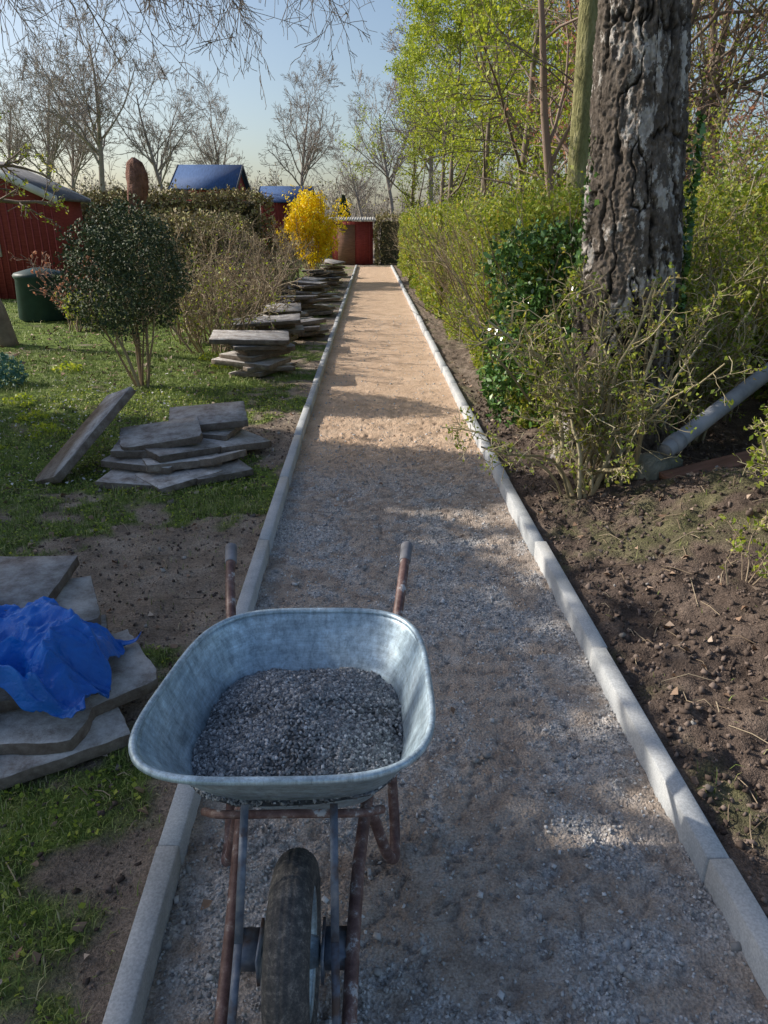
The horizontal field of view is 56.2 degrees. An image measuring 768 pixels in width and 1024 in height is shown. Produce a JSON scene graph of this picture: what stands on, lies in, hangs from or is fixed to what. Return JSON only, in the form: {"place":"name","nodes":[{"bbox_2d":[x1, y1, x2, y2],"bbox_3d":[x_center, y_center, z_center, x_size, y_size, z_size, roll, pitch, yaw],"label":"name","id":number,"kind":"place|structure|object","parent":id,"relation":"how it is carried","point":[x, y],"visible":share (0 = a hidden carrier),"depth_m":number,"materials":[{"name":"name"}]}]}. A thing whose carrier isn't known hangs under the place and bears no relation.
{"place":"outdoors","nodes":[
{"label":"outdoors","id":0,"kind":"place"},
{"bbox_2d":[0,372,213,484],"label":"fallen petals","id":1,"kind":"object","parent":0,"point":[78,418],"visible":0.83,"depth_m":6.21,"materials":[{"name":"plant"}]},
{"bbox_2d":[174,175,246,200],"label":"walls","id":2,"kind":"structure","parent":0,"point":[242,183],"depth_m":33.52,"materials":[{"name":"wood"}]},
{"bbox_2d":[169,165,249,191],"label":"roof","id":3,"kind":"structure","parent":2,"relation":"on","point":[211,177],"depth_m":32.44,"materials":[{"name":"metal"}]},
{"bbox_2d":[168,164,251,192],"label":"fascia","id":4,"kind":"structure","parent":3,"relation":"attached to","point":[242,169],"depth_m":32.90,"materials":[{"name":"wood"}]},
{"bbox_2d":[261,203,308,256],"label":"walls","id":5,"kind":"structure","parent":0,"point":[280,211],"depth_m":36.88,"materials":[{"name":"wood"}]},
{"bbox_2d":[263,203,307,255],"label":"cover battens","id":6,"kind":"object","parent":5,"relation":"attached to","point":[279,220],"visible":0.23,"depth_m":36.93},
{"bbox_2d":[259,186,313,202],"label":"roof","id":7,"kind":"structure","parent":5,"relation":"on","point":[276,191],"depth_m":37.23,"materials":[{"name":"metal"}]},
{"bbox_2d":[0,227,767,1023],"bbox_3d":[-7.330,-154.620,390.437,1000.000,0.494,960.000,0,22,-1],"label":"ground","id":8,"kind":"structure","parent":0,"point":[56,869],"depth_m":3.25,"materials":[{"name":"soil"}]},
{"bbox_2d":[0,352,28,387],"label":"blue green plant","id":9,"kind":"object","parent":8,"relation":"on","point":[5,359],"visible":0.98,"depth_m":7.55,"materials":[{"name":"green plant"}]},
{"bbox_2d":[0,52,46,166],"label":"bare tree","id":10,"kind":"object","parent":8,"relation":"on","point":[9,148],"visible":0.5,"depth_m":46.20,"materials":[{"name":"brown plant"}]},
{"bbox_2d":[0,105,68,346],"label":"fruit tree","id":11,"kind":"object","parent":8,"relation":"on","point":[8,337],"visible":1,"depth_m":9.52,"materials":[{"name":"brown plant"}]},
{"bbox_2d":[12,267,68,321],"bbox_3d":[-5.979,-3.815,12.581,0.880,0.880,0.880,0,22,-1],"label":"compost bin","id":12,"kind":"object","parent":8,"relation":"on","point":[32,306],"visible":0.69,"depth_m":12.27,"materials":[{"name":"green plastic"}]},
{"bbox_2d":[0,25,90,178],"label":"bare tree","id":13,"kind":"object","parent":8,"relation":"on","point":[47,146],"visible":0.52,"depth_m":43.58,"materials":[{"name":"brown plant"}]},
{"bbox_2d":[0,161,91,299],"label":"red garden shed","id":14,"kind":"structure","parent":8,"relation":"on","point":[22,236],"depth_m":15.81,"materials":[{"name":"wood"}]},
{"bbox_2d":[8,251,111,325],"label":"garden shrub","id":15,"kind":"object","parent":8,"relation":"on","point":[44,291],"visible":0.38,"depth_m":11.88,"materials":[{"name":"brown plant"}]},
{"bbox_2d":[21,50,118,188],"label":"bare tree","id":16,"kind":"object","parent":8,"relation":"on","point":[75,168],"visible":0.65,"depth_m":40.82,"materials":[{"name":"brown plant"}]},
{"bbox_2d":[0,556,158,790],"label":"paving slab stack","id":17,"kind":"object","parent":8,"relation":"on","point":[35,744],"visible":0.57,"depth_m":2.38,"materials":[{"name":"stone"}]},
{"bbox_2d":[0,596,141,718],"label":"blue tarpaulin","id":18,"kind":"object","parent":17,"relation":"on","point":[54,657],"visible":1,"depth_m":2.31,"materials":[{"name":"plastic"}]},
{"bbox_2d":[54,288,113,332],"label":"garden shrub","id":19,"kind":"object","parent":8,"relation":"on","point":[72,316],"visible":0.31,"depth_m":11.27,"materials":[{"name":"green plant"}]},
{"bbox_2d":[34,386,135,484],"bbox_3d":[-2.054,-0.528,4.941,0.323,0.570,0.848,10,24,23],"label":"leaning paving slab","id":20,"kind":"object","parent":8,"relation":"on","point":[62,463],"depth_m":4.87,"materials":[{"name":"stone"}]},
{"bbox_2d":[17,0,164,191],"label":"bare tree","id":21,"kind":"object","parent":8,"relation":"on","point":[98,139],"visible":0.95,"depth_m":36.92,"materials":[{"name":"brown plant"}]},
{"bbox_2d":[0,350,233,449],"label":"herb clump","id":22,"kind":"object","parent":8,"relation":"on","point":[27,416],"visible":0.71,"depth_m":6.25,"materials":[{"name":"green plant"}]},
{"bbox_2d":[46,194,195,387],"bbox_3d":[-2.557,-2.177,7.176,1.324,1.864,1.257,0,22,-1],"label":"rounded evergreen shrub","id":23,"kind":"object","parent":8,"relation":"on","point":[121,259],"visible":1,"depth_m":6.92,"materials":[{"name":"green plant"}]},
{"bbox_2d":[125,157,148,284],"bbox_3d":[-5.640,-6.553,16.654,0.525,3.000,0.524,11,24,26],"label":"pollarded trunk","id":24,"kind":"object","parent":8,"relation":"on","point":[136,175],"visible":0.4,"depth_m":16.15,"materials":[{"name":"plant"}]},
{"bbox_2d":[90,36,213,199],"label":"bare tree","id":25,"kind":"object","parent":8,"relation":"on","point":[167,159],"visible":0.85,"depth_m":41.76,"materials":[{"name":"brown plant"}]},
{"bbox_2d":[0,384,305,1023],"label":"clover patch","id":26,"kind":"object","parent":8,"relation":"on","point":[70,940],"visible":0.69,"depth_m":4.37,"materials":[{"name":"green plant"}]},
{"bbox_2d":[57,178,276,284],"bbox_3d":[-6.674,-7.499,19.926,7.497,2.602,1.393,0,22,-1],"label":"garden hedge","id":27,"kind":"object","parent":8,"relation":"on","point":[179,201],"visible":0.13,"depth_m":19.24,"materials":[{"name":"green plant"}]},
{"bbox_2d":[95,401,271,493],"bbox_3d":[-1.356,-0.481,5.048,1.068,0.311,1.295,0,22,-1],"label":"paving slab stack","id":28,"kind":"object","parent":8,"relation":"on","point":[192,445],"visible":1,"depth_m":4.85,"materials":[{"name":"stone"}]},
{"bbox_2d":[0,0,374,109],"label":"overhanging tree","id":29,"kind":"object","parent":8,"relation":"on","point":[239,8],"visible":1,"depth_m":6.26,"materials":[{"name":"brown plant"}]},
{"bbox_2d":[134,205,255,345],"bbox_3d":[-2.645,-3.363,10.215,1.786,1.824,2.155,0,22,-1],"label":"bare shrub","id":30,"kind":"object","parent":8,"relation":"on","point":[178,330],"visible":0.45,"depth_m":10.04,"materials":[{"name":"brown plant"}]},
{"bbox_2d":[126,195,267,311],"bbox_3d":[-4.051,-6.014,16.152,2.552,2.448,8.163,0,22,-1],"label":"bare shrub","id":31,"kind":"object","parent":8,"relation":"on","point":[189,219],"visible":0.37,"depth_m":14.02,"materials":[{"name":"brown plant"}]},
{"bbox_2d":[144,221,266,327],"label":"bare shrub","id":32,"kind":"object","parent":8,"relation":"on","point":[203,279],"visible":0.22,"depth_m":11.48,"materials":[{"name":"brown plant"}]},
{"bbox_2d":[175,61,252,175],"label":"bare tree","id":33,"kind":"object","parent":8,"relation":"on","point":[208,154],"visible":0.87,"depth_m":45.19,"materials":[{"name":"brown plant"}]},
{"bbox_2d":[148,252,289,357],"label":"bare shrub","id":34,"kind":"object","parent":8,"relation":"on","point":[209,305],"visible":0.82,"depth_m":9.18,"materials":[{"name":"brown plant"}]},
{"bbox_2d":[102,265,356,1023],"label":"path kerb","id":35,"kind":"structure","parent":8,"relation":"on","point":[128,1000],"depth_m":1.88,"materials":[{"name":"concrete"}]},
{"bbox_2d":[200,211,291,299],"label":"bare shrub","id":36,"kind":"object","parent":8,"relation":"on","point":[244,247],"visible":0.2,"depth_m":15.62,"materials":[{"name":"brown plant"}]},
{"bbox_2d":[199,211,300,316],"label":"bare shrub","id":37,"kind":"object","parent":8,"relation":"on","point":[254,262],"visible":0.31,"depth_m":12.69,"materials":[{"name":"brown plant"}]},
{"bbox_2d":[209,330,295,376],"bbox_3d":[-1.470,-1.787,8.101,0.946,0.473,0.957,0,22,-1],"label":"paving slab stack","id":38,"kind":"object","parent":8,"relation":"on","point":[256,353],"visible":1,"depth_m":7.88,"materials":[{"name":"stone"}]},
{"bbox_2d":[192,222,318,329],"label":"bare shrub","id":39,"kind":"object","parent":8,"relation":"on","point":[266,295],"visible":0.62,"depth_m":11.14,"materials":[{"name":"brown plant"}]},
{"bbox_2d":[213,229,306,304],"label":"bare shrub","id":40,"kind":"object","parent":8,"relation":"on","point":[261,255],"visible":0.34,"depth_m":14.46,"materials":[{"name":"brown plant"}]},
{"bbox_2d":[229,313,328,344],"bbox_3d":[-1.479,-2.645,10.361,1.316,0.444,1.548,0,22,-1],"label":"paving slab stack","id":41,"kind":"object","parent":8,"relation":"on","point":[295,326],"visible":0.64,"depth_m":9.94,"materials":[{"name":"stone"}]},
{"bbox_2d":[244,210,317,286],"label":"bare shrub","id":42,"kind":"object","parent":8,"relation":"on","point":[299,251],"visible":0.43,"depth_m":19.01,"materials":[{"name":"brown plant"}]},
{"bbox_2d":[254,303,312,319],"bbox_3d":[-1.751,-3.338,12.178,1.057,0.378,0.960,0,22,-1],"label":"paving slab stack","id":43,"kind":"object","parent":8,"relation":"on","point":[295,308],"visible":0.4,"depth_m":11.89,"materials":[{"name":"stone"}]},
{"bbox_2d":[240,230,332,291],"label":"bare shrub","id":44,"kind":"object","parent":8,"relation":"on","point":[284,244],"visible":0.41,"depth_m":17.58,"materials":[{"name":"brown plant"}]},
{"bbox_2d":[275,292,311,302],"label":"paving slab stack","id":45,"kind":"object","parent":8,"relation":"on","point":[302,293],"visible":0.09,"depth_m":14.44,"materials":[{"name":"concrete"}]},
{"bbox_2d":[258,50,344,185],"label":"bare tree","id":46,"kind":"object","parent":8,"relation":"on","point":[307,163],"visible":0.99,"depth_m":44.43,"materials":[{"name":"brown plant"}]},
{"bbox_2d":[274,295,339,316],"bbox_3d":[-1.421,-3.837,13.367,1.202,0.419,0.947,0,22,-1],"label":"paving slab stack","id":47,"kind":"object","parent":8,"relation":"on","point":[310,306],"visible":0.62,"depth_m":13.20,"materials":[{"name":"stone"}]},
{"bbox_2d":[271,185,351,273],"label":"forsythia bush","id":48,"kind":"object","parent":8,"relation":"on","point":[320,233],"visible":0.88,"depth_m":20.60,"materials":[{"name":"plant"}]},
{"bbox_2d":[287,280,340,301],"bbox_3d":[-1.504,-4.795,15.687,1.135,0.460,1.042,-8,23,-19],"label":"paving slab stack","id":49,"kind":"object","parent":8,"relation":"on","point":[315,287],"visible":0.62,"depth_m":15.54,"materials":[{"name":"stone"}]},
{"bbox_2d":[290,276,337,290],"bbox_3d":[-1.655,-5.433,17.365,1.284,0.428,0.979,16,27,34],"label":"paving slab stack","id":50,"kind":"object","parent":8,"relation":"on","point":[305,278],"visible":0.3,"depth_m":17.32,"materials":[{"name":"stone"}]},
{"bbox_2d":[312,271,346,287],"bbox_3d":[-1.450,-6.191,19.130,0.951,0.440,0.967,0,22,-1],"label":"paving slab stack","id":51,"kind":"object","parent":8,"relation":"on","point":[334,276],"visible":0.59,"depth_m":18.84,"materials":[{"name":"stone"}]},
{"bbox_2d":[320,259,347,277],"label":"paving slab stack","id":52,"kind":"object","parent":8,"relation":"on","point":[334,265],"visible":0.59,"depth_m":23.06,"materials":[{"name":"stone"}]},
{"bbox_2d":[328,194,350,257],"bbox_3d":[-1.815,-12.836,32.540,1.653,2.867,1.606,0,22,-1],"label":"conifer tree","id":53,"kind":"object","parent":8,"relation":"on","point":[343,199],"visible":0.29,"depth_m":32.10,"materials":[{"name":"green plant"}]},
{"bbox_2d":[329,217,376,264],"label":"red end shed","id":54,"kind":"structure","parent":8,"relation":"on","point":[355,245],"depth_m":29.95,"materials":[{"name":"wood"}]},
{"bbox_2d":[337,225,354,264],"bbox_3d":[-1.568,-11.134,29.939,0.720,1.560,0.030,0,22,-1],"label":"door","id":55,"kind":"structure","parent":54,"relation":"in","point":[346,247],"depth_m":29.93,"materials":[{"name":"wood"}]},
{"bbox_2d":[326,131,384,216],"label":"bare tree","id":56,"kind":"object","parent":8,"relation":"on","point":[355,194],"visible":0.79,"depth_m":54.66,"materials":[{"name":"brown plant"}]},
{"bbox_2d":[0,274,767,1023],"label":"grass","id":57,"kind":"structure","parent":8,"relation":"on","point":[214,508],"depth_m":4.37,"materials":[{"name":"plant"}]},
{"bbox_2d":[0,390,767,1023],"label":"soil clods","id":58,"kind":"object","parent":8,"relation":"on","point":[740,844],"visible":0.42,"depth_m":3.08,"materials":[{"name":"soil"}]},
{"bbox_2d":[0,290,767,983],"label":"fallen leaves","id":59,"kind":"object","parent":8,"relation":"on","point":[204,902],"depth_m":3.75,"materials":[{"name":"plant"}]},
{"bbox_2d":[343,64,426,220],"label":"bare tree","id":60,"kind":"object","parent":8,"relation":"on","point":[386,171],"visible":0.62,"depth_m":45.17,"materials":[{"name":"brown plant"}]},
{"bbox_2d":[11,396,764,800],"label":"scattered stones","id":61,"kind":"object","parent":8,"relation":"on","point":[707,788],"visible":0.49,"depth_m":3.46,"materials":[{"name":"stone"}]},
{"bbox_2d":[373,208,404,265],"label":"end hedge","id":62,"kind":"object","parent":8,"relation":"on","point":[384,241],"visible":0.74,"depth_m":29.79,"materials":[{"name":"green plant"}]},
{"bbox_2d":[335,25,463,209],"bbox_3d":[0.921,-16.392,31.935,5.535,9.924,4.668,18,28,38],"label":"spring tree","id":63,"kind":"object","parent":8,"relation":"on","point":[409,65],"visible":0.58,"depth_m":31.48,"materials":[{"name":"green plant"}]},
{"bbox_2d":[39,158,763,233],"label":"distant trees","id":64,"kind":"object","parent":8,"relation":"on","point":[367,212],"visible":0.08,"depth_m":64.29,"materials":[{"name":"brown plant"}]},
{"bbox_2d":[372,5,474,205],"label":"bare tree","id":65,"kind":"object","parent":8,"relation":"on","point":[406,130],"visible":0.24,"depth_m":43.16,"materials":[{"name":"brown plant"}]},
{"bbox_2d":[382,184,490,318],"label":"clipped hedge","id":66,"kind":"object","parent":8,"relation":"on","point":[406,219],"visible":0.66,"depth_m":14.96,"materials":[{"name":"green plant"}]},
{"bbox_2d":[390,0,512,205],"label":"spring tree","id":67,"kind":"object","parent":8,"relation":"on","point":[406,101],"visible":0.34,"depth_m":28.31,"materials":[{"name":"green plant"}]},
{"bbox_2d":[391,0,538,205],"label":"spring tree","id":68,"kind":"object","parent":8,"relation":"on","point":[433,10],"visible":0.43,"depth_m":22.18,"materials":[{"name":"green plant"}]},
{"bbox_2d":[392,1,559,207],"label":"budding tree","id":69,"kind":"object","parent":8,"relation":"on","point":[492,194],"visible":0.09,"depth_m":30.73,"materials":[{"name":"green plant"}]},
{"bbox_2d":[407,0,577,197],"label":"spring tree","id":70,"kind":"object","parent":8,"relation":"on","point":[522,161],"visible":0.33,"depth_m":13.16,"materials":[{"name":"green plant"}]},
{"bbox_2d":[422,0,569,203],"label":"spring tree","id":71,"kind":"object","parent":8,"relation":"on","point":[486,147],"visible":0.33,"depth_m":17.59,"materials":[{"name":"green plant"}]},
{"bbox_2d":[477,0,577,187],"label":"spring tree","id":72,"kind":"object","parent":8,"relation":"on","point":[561,158],"visible":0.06,"depth_m":23.37,"materials":[{"name":"green plant"}]},
{"bbox_2d":[473,211,582,427],"bbox_3d":[1.222,-1.546,5.884,1.095,1.706,1.679,0,22,-1],"label":"evergreen bush","id":73,"kind":"object","parent":8,"relation":"on","point":[490,375],"visible":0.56,"depth_m":5.38,"materials":[{"name":"green plant"}]},
{"bbox_2d":[441,298,661,499],"bbox_3d":[0.987,-0.566,4.053,1.194,1.140,0.894,-6,22,-14],"label":"privet shrub","id":74,"kind":"object","parent":8,"relation":"on","point":[592,487],"visible":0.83,"depth_m":4.18,"materials":[{"name":"green plant"}]},
{"bbox_2d":[371,0,749,205],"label":"budding tree","id":75,"kind":"object","parent":8,"relation":"on","point":[509,113],"visible":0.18,"depth_m":15.86,"materials":[{"name":"green plant"}]},
{"bbox_2d":[391,265,767,999],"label":"path kerb","id":76,"kind":"structure","parent":8,"relation":"on","point":[729,891],"depth_m":2.26,"materials":[{"name":"concrete"}]},
{"bbox_2d":[391,146,767,428],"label":"clipped hedge","id":77,"kind":"object","parent":8,"relation":"on","point":[484,221],"visible":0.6,"depth_m":6.93,"materials":[{"name":"green plant"}]},
{"bbox_2d":[566,0,597,214],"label":"mossy tree","id":78,"kind":"object","parent":8,"relation":"on","point":[580,131],"visible":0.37,"depth_m":6.08,"materials":[{"name":"green plant"}]},
{"bbox_2d":[502,273,671,485],"bbox_3d":[1.323,-0.763,4.279,1.097,1.218,0.943,20,29,40],"label":"privet shrub","id":79,"kind":"object","parent":8,"relation":"on","point":[634,404],"visible":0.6,"depth_m":4.16,"materials":[{"name":"green plant"}]},
{"bbox_2d":[433,269,766,493],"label":"privet shrub","id":80,"kind":"object","parent":8,"relation":"on","point":[621,470],"visible":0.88,"depth_m":4.05,"materials":[{"name":"green plant"}]},
{"bbox_2d":[456,247,767,462],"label":"privet shrub","id":81,"kind":"object","parent":8,"relation":"on","point":[704,307],"visible":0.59,"depth_m":4.30,"materials":[{"name":"green plant"}]},
{"bbox_2d":[463,0,767,176],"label":"budding tree","id":82,"kind":"object","parent":8,"relation":"on","point":[694,32],"visible":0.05,"depth_m":17.00,"materials":[{"name":"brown plant"}]},
{"bbox_2d":[472,0,767,185],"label":"budding tree","id":83,"kind":"object","parent":8,"relation":"on","point":[700,18],"visible":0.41,"depth_m":9.47,"materials":[{"name":"green plant"}]},
{"bbox_2d":[549,0,692,463],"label":"pine tree","id":84,"kind":"object","parent":8,"relation":"on","point":[639,124],"visible":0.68,"depth_m":4.22,"materials":[{"name":"brown plant"}]},
{"bbox_2d":[550,110,707,433],"bbox_3d":[1.590,-1.493,4.691,0.875,1.931,0.537,4,22,11],"label":"climbing ivy","id":85,"kind":"object","parent":84,"relation":"attached to","point":[693,205],"visible":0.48,"depth_m":4.49,"materials":[{"name":"green plant"}]},
{"bbox_2d":[481,0,767,205],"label":"tree","id":86,"kind":"object","parent":8,"relation":"on","point":[547,138],"visible":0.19,"depth_m":9.42,"materials":[{"name":"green plant"}]},
{"bbox_2d":[539,0,767,209],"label":"budding tree","id":87,"kind":"object","parent":8,"relation":"on","point":[719,47],"visible":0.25,"depth_m":11.43,"materials":[{"name":"green plant"}]},
{"bbox_2d":[632,451,682,480],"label":"stone block","id":88,"kind":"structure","parent":8,"relation":"on","point":[653,466],"depth_m":4.24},
{"bbox_2d":[657,362,767,458],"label":"drain pipe","id":89,"kind":"object","parent":88,"relation":"on","point":[675,443],"visible":0.91,"depth_m":4.34,"materials":[{"name":"grey plastic"}]},
{"bbox_2d":[553,147,767,354],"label":"leafy shrub","id":90,"kind":"object","parent":8,"relation":"on","point":[697,215],"visible":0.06,"depth_m":6.59,"materials":[{"name":"green plant"}]},
{"bbox_2d":[558,155,767,422],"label":"leafy shrub","id":91,"kind":"object","parent":8,"relation":"on","point":[758,311],"visible":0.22,"depth_m":5.36,"materials":[{"name":"green plant"}]},
{"bbox_2d":[639,233,749,424],"bbox_3d":[1.955,-1.166,4.816,0.903,1.502,1.052,0,22,-1],"label":"privet shrub","id":92,"kind":"object","parent":8,"relation":"on","point":[731,348],"visible":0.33,"depth_m":4.62,"materials":[{"name":"green plant"}]},
{"bbox_2d":[659,448,767,479],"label":"wooden board","id":93,"kind":"object","parent":8,"relation":"on","point":[728,461],"visible":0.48,"depth_m":4.25,"materials":[{"name":"wood"}]},
{"bbox_2d":[679,264,767,445],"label":"privet shrub","id":94,"kind":"object","parent":8,"relation":"on","point":[751,342],"visible":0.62,"depth_m":4.75,"materials":[{"name":"green plant"}]},
{"bbox_2d":[681,116,767,398],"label":"leafy shrub","id":95,"kind":"object","parent":8,"relation":"on","point":[732,189],"visible":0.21,"depth_m":5.83,"materials":[{"name":"green plant"}]},
{"bbox_2d":[681,143,767,407],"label":"boundary hedge","id":96,"kind":"object","parent":8,"relation":"on","point":[745,196],"visible":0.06,"depth_m":6.82,"materials":[{"name":"green plant"}]},
{"bbox_2d":[685,43,767,312],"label":"leafy shrub","id":97,"kind":"object","parent":8,"relation":"on","point":[735,147],"visible":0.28,"depth_m":6.96,"materials":[{"name":"green plant"}]},
{"bbox_2d":[687,0,767,206],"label":"tree","id":98,"kind":"object","parent":8,"relation":"on","point":[752,108],"visible":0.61,"depth_m":8.82,"materials":[{"name":"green plant"}]},
{"bbox_2d":[688,0,767,137],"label":"budding tree","id":99,"kind":"object","parent":8,"relation":"on","point":[723,40],"visible":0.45,"depth_m":9.31,"materials":[{"name":"brown plant"}]},
{"bbox_2d":[697,185,767,370],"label":"leafy shrub","id":100,"kind":"object","parent":8,"relation":"on","point":[747,236],"visible":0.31,"depth_m":5.77,"materials":[{"name":"green plant"}]},
{"bbox_2d":[719,509,767,584],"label":"privet shrub","id":101,"kind":"object","parent":8,"relation":"on","point":[739,541],"visible":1,"depth_m":3.06,"materials":[{"name":"green plant"}]},
{"bbox_2d":[732,404,767,530],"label":"privet shrub","id":102,"kind":"object","parent":8,"relation":"on","point":[763,447],"visible":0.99,"depth_m":3.24,"materials":[{"name":"green plant"}]},
{"bbox_2d":[0,0,767,224],"label":"sky","id":103,"kind":"structure","parent":0,"point":[246,104],"materials":[{"name":"blue"}]},
{"bbox_2d":[141,267,767,1023],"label":"gravel path","id":104,"kind":"structure","parent":0,"point":[377,299],"depth_m":2.14,"materials":[{"name":"gravel"}]},
{"bbox_2d":[128,541,435,1023],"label":"wheelbarrow","id":105,"kind":"object","parent":104,"relation":"on","point":[278,713],"visible":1,"depth_m":1.66,"materials":[{"name":"metal"}]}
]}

